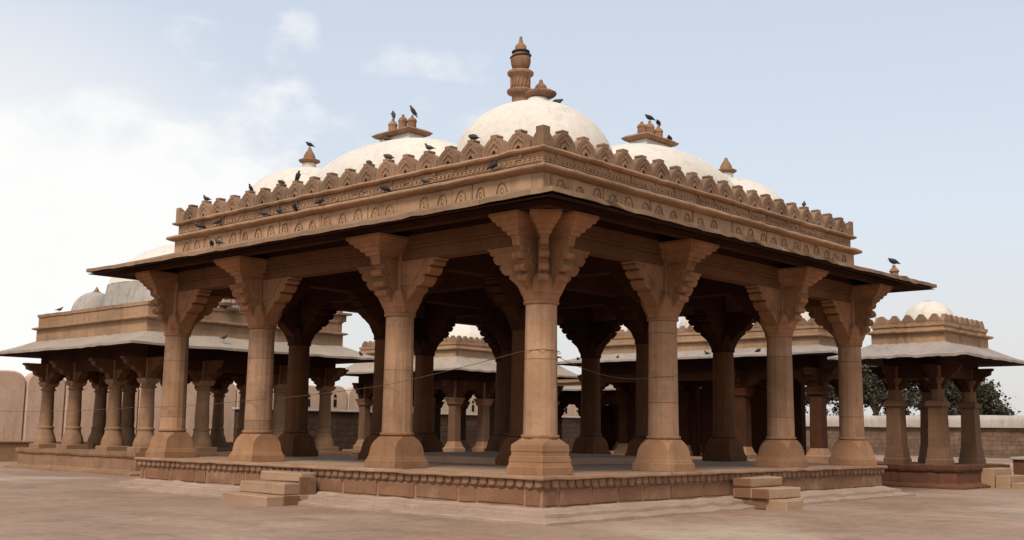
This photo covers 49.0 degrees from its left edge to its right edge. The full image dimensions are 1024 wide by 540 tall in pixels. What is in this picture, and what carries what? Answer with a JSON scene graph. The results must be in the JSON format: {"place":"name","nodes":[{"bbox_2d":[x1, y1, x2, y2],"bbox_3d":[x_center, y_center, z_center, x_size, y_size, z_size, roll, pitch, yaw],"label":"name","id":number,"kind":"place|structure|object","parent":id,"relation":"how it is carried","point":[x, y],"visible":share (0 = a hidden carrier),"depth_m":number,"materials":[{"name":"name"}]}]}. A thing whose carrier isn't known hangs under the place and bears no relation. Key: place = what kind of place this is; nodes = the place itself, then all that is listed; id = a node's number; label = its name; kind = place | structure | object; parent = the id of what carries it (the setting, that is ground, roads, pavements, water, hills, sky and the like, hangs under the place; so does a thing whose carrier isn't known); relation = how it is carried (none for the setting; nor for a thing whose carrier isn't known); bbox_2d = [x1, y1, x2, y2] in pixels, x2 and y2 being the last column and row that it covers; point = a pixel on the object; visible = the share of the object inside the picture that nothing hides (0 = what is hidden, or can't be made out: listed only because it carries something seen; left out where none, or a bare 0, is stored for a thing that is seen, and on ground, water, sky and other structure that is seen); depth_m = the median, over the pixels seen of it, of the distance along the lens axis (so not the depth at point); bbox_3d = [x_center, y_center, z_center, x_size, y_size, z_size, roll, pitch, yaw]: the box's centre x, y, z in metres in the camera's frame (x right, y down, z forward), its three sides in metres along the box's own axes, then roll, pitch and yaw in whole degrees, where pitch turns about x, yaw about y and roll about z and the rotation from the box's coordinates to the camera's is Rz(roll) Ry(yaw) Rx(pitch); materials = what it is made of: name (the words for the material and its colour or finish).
{"place":"outdoors","nodes":[
{"label":"outdoors","id":0,"kind":"place"},
{"bbox_2d":[0,455,1023,539],"bbox_3d":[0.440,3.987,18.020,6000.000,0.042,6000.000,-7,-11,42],"label":"ground","id":1,"kind":"structure","parent":0,"point":[47,505],"depth_m":17.52,"materials":[{"name":"beige stone"}]},
{"bbox_2d":[0,244,373,475],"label":"pavilion","id":2,"kind":"structure","parent":1,"relation":"on","point":[112,339],"depth_m":35.46,"materials":[{"name":"stone"}]},
{"bbox_2d":[222,470,316,506],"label":"stone steps","id":3,"kind":"structure","parent":1,"relation":"on","point":[275,488],"depth_m":20.77,"materials":[{"name":"stone"}]},
{"bbox_2d":[0,370,579,461],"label":"perimeter wall","id":4,"kind":"structure","parent":1,"relation":"on","point":[19,391],"depth_m":44.81,"materials":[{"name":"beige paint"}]},
{"bbox_2d":[232,407,579,450],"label":"stone wall","id":5,"kind":"structure","parent":1,"relation":"on","point":[344,428],"depth_m":52.68,"materials":[{"name":"beige stone"}]},
{"bbox_2d":[342,324,578,454],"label":"pavilion","id":6,"kind":"structure","parent":1,"relation":"on","point":[461,345],"depth_m":45.34,"materials":[{"name":"stone"}]},
{"bbox_2d":[86,36,936,526],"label":"pavilion","id":7,"kind":"structure","parent":1,"relation":"on","point":[580,230],"depth_m":22.61,"materials":[{"name":"stone"}]},
{"bbox_2d":[193,222,205,229],"bbox_3d":[-7.050,-0.988,25.461,0.327,0.171,0.123,3,-8,-17],"label":"pigeon","id":8,"kind":"object","parent":7,"relation":"on","point":[199,225],"visible":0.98,"depth_m":25.42,"materials":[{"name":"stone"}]},
{"bbox_2d":[212,217,221,226],"bbox_3d":[-6.559,-1.071,25.012,0.317,0.220,0.115,-4,-10,32],"label":"pigeon","id":9,"kind":"object","parent":7,"relation":"on","point":[217,221],"visible":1,"depth_m":24.96,"materials":[{"name":"grey"}]},
{"bbox_2d":[214,238,222,245],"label":"pigeon","id":10,"kind":"object","parent":7,"relation":"on","point":[218,242],"visible":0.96,"depth_m":24.39,"materials":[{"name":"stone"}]},
{"bbox_2d":[259,211,268,216],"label":"pigeon","id":11,"kind":"object","parent":7,"relation":"on","point":[263,213],"visible":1,"depth_m":23.79,"materials":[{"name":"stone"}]},
{"bbox_2d":[292,201,297,211],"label":"pigeon","id":12,"kind":"object","parent":7,"relation":"on","point":[294,205],"visible":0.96,"depth_m":23.12,"materials":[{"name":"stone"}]},
{"bbox_2d":[294,170,300,180],"bbox_3d":[-4.462,-1.938,23.414,0.115,0.260,0.208,6,-10,-32],"label":"pigeon","id":13,"kind":"object","parent":7,"relation":"on","point":[298,175],"visible":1,"depth_m":23.37,"materials":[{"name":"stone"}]},
{"bbox_2d":[305,142,314,147],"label":"pigeon","id":14,"kind":"object","parent":7,"relation":"on","point":[309,144],"visible":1,"depth_m":26.63,"materials":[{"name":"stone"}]},
{"bbox_2d":[314,196,322,205],"bbox_3d":[-3.879,-1.373,22.580,0.283,0.196,0.103,-5,-10,37],"label":"pigeon","id":15,"kind":"object","parent":7,"relation":"on","point":[319,201],"visible":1,"depth_m":22.53,"materials":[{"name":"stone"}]},
{"bbox_2d":[14,349,677,411],"bbox_3d":[-9.945,3.357,29.910,31.765,1.055,3.816,-7,-11,42],"label":"cable","id":16,"kind":"object","parent":7,"relation":"attached to","point":[352,389],"visible":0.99,"depth_m":20.82,"materials":[{"name":"grey metal"}]},
{"bbox_2d":[379,185,390,192],"bbox_3d":[-2.388,-1.523,21.229,0.286,0.149,0.107,5,-9,-27],"label":"pigeon","id":17,"kind":"object","parent":7,"relation":"on","point":[384,188],"visible":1,"depth_m":21.18,"materials":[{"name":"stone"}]},
{"bbox_2d":[383,154,394,158],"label":"pigeon","id":18,"kind":"object","parent":7,"relation":"on","point":[388,156],"visible":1,"depth_m":21.45,"materials":[{"name":"grey"}]},
{"bbox_2d":[409,105,417,117],"bbox_3d":[-2.097,-3.370,23.899,0.198,0.248,0.110,5,-9,-27],"label":"pigeon","id":19,"kind":"object","parent":7,"relation":"on","point":[413,110],"visible":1,"depth_m":23.87,"materials":[{"name":"grey"}]},
{"bbox_2d":[424,143,434,149],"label":"pigeon","id":20,"kind":"object","parent":7,"relation":"on","point":[428,147],"visible":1,"depth_m":20.70,"materials":[{"name":"grey"}]},
{"bbox_2d":[468,134,479,139],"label":"pigeon","id":21,"kind":"object","parent":7,"relation":"on","point":[473,136],"visible":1,"depth_m":19.92,"materials":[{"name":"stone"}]},
{"bbox_2d":[486,159,497,171],"bbox_3d":[-0.344,-1.792,19.375,0.109,0.209,0.301,8,-11,-42],"label":"pigeon","id":22,"kind":"object","parent":7,"relation":"on","point":[491,166],"visible":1,"depth_m":19.32,"materials":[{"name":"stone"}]},
{"bbox_2d":[552,99,563,102],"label":"pigeon","id":23,"kind":"object","parent":7,"relation":"on","point":[558,100],"visible":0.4,"depth_m":21.49,"materials":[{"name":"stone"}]},
{"bbox_2d":[645,114,655,120],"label":"pigeon","id":24,"kind":"object","parent":7,"relation":"on","point":[649,117],"visible":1,"depth_m":24.31,"materials":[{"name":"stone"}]},
{"bbox_2d":[889,265,899,274],"bbox_3d":[8.873,0.053,26.109,0.234,0.310,0.236,-7,-11,42],"label":"pinnacle","id":25,"kind":"object","parent":7,"relation":"on","point":[894,270],"visible":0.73,"depth_m":26.04,"materials":[{"name":"stone"}]},
{"bbox_2d":[888,258,899,265],"bbox_3d":[8.883,-0.182,26.142,0.352,0.184,0.132,3,-8,-17],"label":"pigeon","id":26,"kind":"object","parent":25,"relation":"on","point":[893,261],"visible":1,"depth_m":26.10,"materials":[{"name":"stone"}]},
{"bbox_2d":[557,379,806,455],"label":"pavilion","id":27,"kind":"structure","parent":1,"relation":"on","point":[570,393],"depth_m":52.30,"materials":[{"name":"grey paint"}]},
{"bbox_2d":[557,311,882,463],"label":"pavilion","id":28,"kind":"structure","parent":1,"relation":"on","point":[815,370],"depth_m":39.97,"materials":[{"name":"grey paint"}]},
{"bbox_2d":[733,476,802,510],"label":"stone steps","id":29,"kind":"structure","parent":1,"relation":"on","point":[764,492],"depth_m":21.03,"materials":[{"name":"stone"}]},
{"bbox_2d":[805,384,838,414],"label":"tree","id":30,"kind":"object","parent":1,"relation":"on","point":[829,397],"visible":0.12,"depth_m":102.51,"materials":[{"name":"green plant"}]},
{"bbox_2d":[832,365,918,415],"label":"tree","id":31,"kind":"object","parent":1,"relation":"on","point":[875,392],"visible":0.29,"depth_m":96.07,"materials":[{"name":"green plant"}]},
{"bbox_2d":[806,415,1023,457],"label":"boundary wall","id":32,"kind":"structure","parent":1,"relation":"on","point":[1002,436],"depth_m":74.90,"materials":[{"name":"beige stone"}]},
{"bbox_2d":[827,300,1023,489],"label":"pavilion","id":33,"kind":"structure","parent":1,"relation":"on","point":[930,349],"depth_m":31.46,"materials":[{"name":"red stone"}]},
{"bbox_2d":[886,379,987,414],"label":"tree","id":34,"kind":"object","parent":1,"relation":"on","point":[915,399],"visible":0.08,"depth_m":90.76,"materials":[{"name":"green plant"}]},
{"bbox_2d":[944,379,1020,415],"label":"tree","id":35,"kind":"object","parent":1,"relation":"on","point":[988,395],"visible":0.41,"depth_m":86.66,"materials":[{"name":"green plant"}]},
{"bbox_2d":[981,467,1023,488],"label":"stone steps","id":36,"kind":"structure","parent":1,"relation":"on","point":[999,477],"depth_m":30.84,"materials":[{"name":"stone"}]},
{"bbox_2d":[1010,457,1023,474],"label":"platform","id":37,"kind":"structure","parent":1,"relation":"on","point":[1018,465],"depth_m":33.08,"materials":[{"name":"red stone"}]},
{"bbox_2d":[0,0,1023,415],"label":"sky","id":38,"kind":"structure","parent":0,"point":[901,121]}
]}

